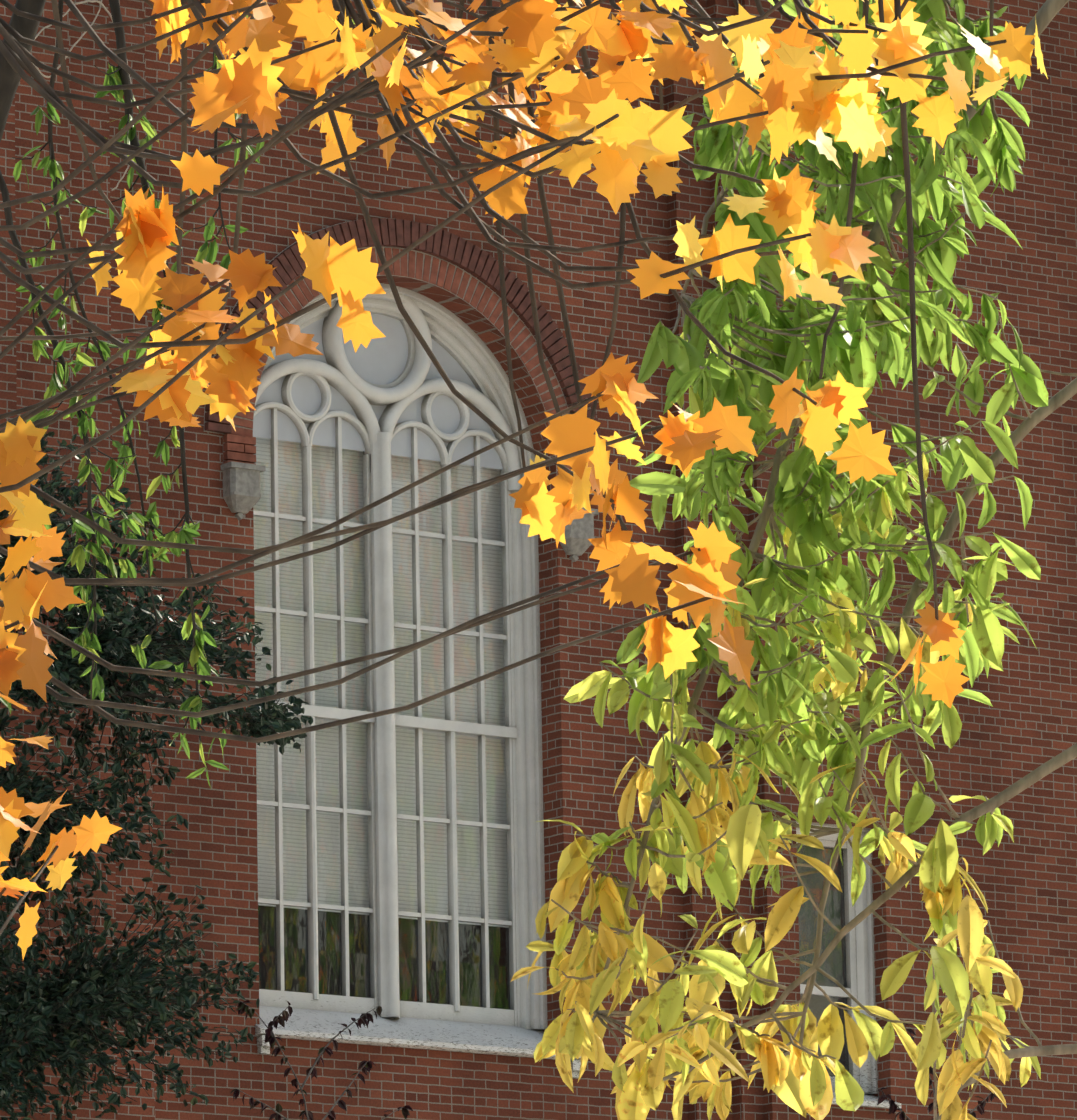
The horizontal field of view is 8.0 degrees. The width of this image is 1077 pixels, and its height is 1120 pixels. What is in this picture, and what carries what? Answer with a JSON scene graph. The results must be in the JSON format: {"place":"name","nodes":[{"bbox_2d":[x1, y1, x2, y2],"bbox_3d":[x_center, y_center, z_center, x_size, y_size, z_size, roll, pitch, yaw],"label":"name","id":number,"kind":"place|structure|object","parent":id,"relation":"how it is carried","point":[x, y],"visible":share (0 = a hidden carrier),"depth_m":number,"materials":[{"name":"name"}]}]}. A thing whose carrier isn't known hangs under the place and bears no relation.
{"place":"outdoors","nodes":[
{"label":"outdoors","id":0,"kind":"place"},
{"bbox_2d":[0,432,312,1119],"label":"holly tree","id":1,"kind":"object","parent":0,"point":[83,1000],"visible":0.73,"depth_m":53.03,"materials":[{"name":"green plant"}]},
{"bbox_2d":[231,1000,412,1119],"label":"shrub","id":2,"kind":"object","parent":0,"point":[270,1037],"visible":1,"depth_m":55.36,"materials":[{"name":"brown plant"}]},
{"bbox_2d":[0,0,1076,1119],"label":"building walls","id":3,"kind":"structure","parent":0,"point":[1008,738],"depth_m":59.26,"materials":[{"name":"red brick"}]},
{"bbox_2d":[33,0,130,190],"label":"dried vine stems","id":4,"kind":"object","parent":3,"relation":"attached to","point":[83,34],"visible":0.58,"depth_m":56.96,"materials":[{"name":"brown plant"}]},
{"bbox_2d":[258,451,509,1009],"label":"room window","id":5,"kind":"structure","parent":3,"relation":"attached to","point":[298,968],"depth_m":58.27,"materials":[{"name":"multicoloured"}]},
{"bbox_2d":[253,283,547,1029],"bbox_3d":[-1.172,0.652,58.482,2.820,5.675,0.200,7,-14,-36],"label":"window frame","id":6,"kind":"object","parent":3,"relation":"attached to","point":[461,343],"visible":0.73,"depth_m":58.66,"materials":[{"name":"white wood"}]},
{"bbox_2d":[253,313,502,469],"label":"tracery panels","id":7,"kind":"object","parent":6,"relation":"attached to","point":[381,361],"depth_m":58.99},
{"bbox_2d":[253,437,508,927],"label":"window blinds","id":8,"kind":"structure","parent":6,"relation":"attached to","point":[432,863],"depth_m":58.64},
{"bbox_2d":[253,437,510,1009],"bbox_3d":[-1.200,1.314,58.406,2.420,4.340,0.001,7,-14,-36],"label":"window glass","id":9,"kind":"object","parent":6,"relation":"in","point":[304,812],"visible":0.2,"depth_m":58.43,"materials":[{"name":"clear glass"}]},
{"bbox_2d":[204,218,601,474],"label":"building arch bricks","id":10,"kind":"object","parent":3,"relation":"attached to","point":[462,269],"visible":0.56,"depth_m":58.95,"materials":[{"name":"red brick"}]},
{"bbox_2d":[221,461,598,561],"bbox_3d":[-0.948,-0.348,58.346,3.401,0.404,0.156,7,-14,-36],"label":"stone corbel","id":11,"kind":"object","parent":3,"relation":"attached to","point":[241,490],"visible":0.88,"depth_m":57.43,"materials":[{"name":"grey stone"}]},
{"bbox_2d":[255,1005,580,1077],"bbox_3d":[-0.974,3.587,57.755,2.960,0.420,0.435,7,-14,-36],"label":"window sill","id":12,"kind":"structure","parent":3,"relation":"attached to","point":[405,1032],"depth_m":57.67,"materials":[{"name":"white stone"}]},
{"bbox_2d":[797,845,847,1069],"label":"narrow window blinds","id":13,"kind":"object","parent":3,"relation":"attached to","point":[806,910],"depth_m":60.15,"materials":[{"name":"grey fabric"}]},
{"bbox_2d":[826,869,848,1076],"bbox_3d":[1.732,3.265,60.558,1.270,2.780,1.200,7,-14,-36],"label":"window frame","id":14,"kind":"object","parent":3,"relation":"attached to","point":[829,1071],"depth_m":60.28,"materials":[{"name":"grey"}]},
{"bbox_2d":[796,821,900,1108],"bbox_3d":[2.278,3.130,59.830,0.970,2.220,0.380,7,-14,-36],"label":"narrow window frame","id":15,"kind":"object","parent":3,"relation":"attached to","point":[860,966],"visible":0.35,"depth_m":60.10,"materials":[{"name":"white wood"}]},
{"bbox_2d":[797,846,849,1075],"bbox_3d":[2.183,3.138,59.960,0.650,1.980,0.001,7,-14,-36],"label":"narrow window glass","id":16,"kind":"object","parent":15,"relation":"in","point":[802,923],"depth_m":60.04,"materials":[{"name":"clear glass"}]},
{"bbox_2d":[877,1023,997,1119],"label":"shrub","id":17,"kind":"object","parent":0,"point":[980,1106],"visible":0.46,"depth_m":58.38,"materials":[{"name":"brown plant"}]},
{"label":"plaza pavement","id":18,"kind":"structure","parent":0,"visible":0},
{"bbox_2d":[0,0,354,787],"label":"vine","id":19,"kind":"object","parent":18,"relation":"on","point":[10,78],"visible":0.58,"depth_m":18.58,"materials":[{"name":"green plant"}]},
{"bbox_2d":[0,0,1047,958],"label":"maple tree","id":20,"kind":"object","parent":18,"relation":"on","point":[585,117],"visible":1,"depth_m":12.16,"materials":[{"name":"orange plant"}]},
{"bbox_2d":[510,0,1076,1119],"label":"hickory tree","id":21,"kind":"object","parent":18,"relation":"on","point":[802,582],"visible":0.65,"depth_m":25.53,"materials":[{"name":"green plant"}]}
]}

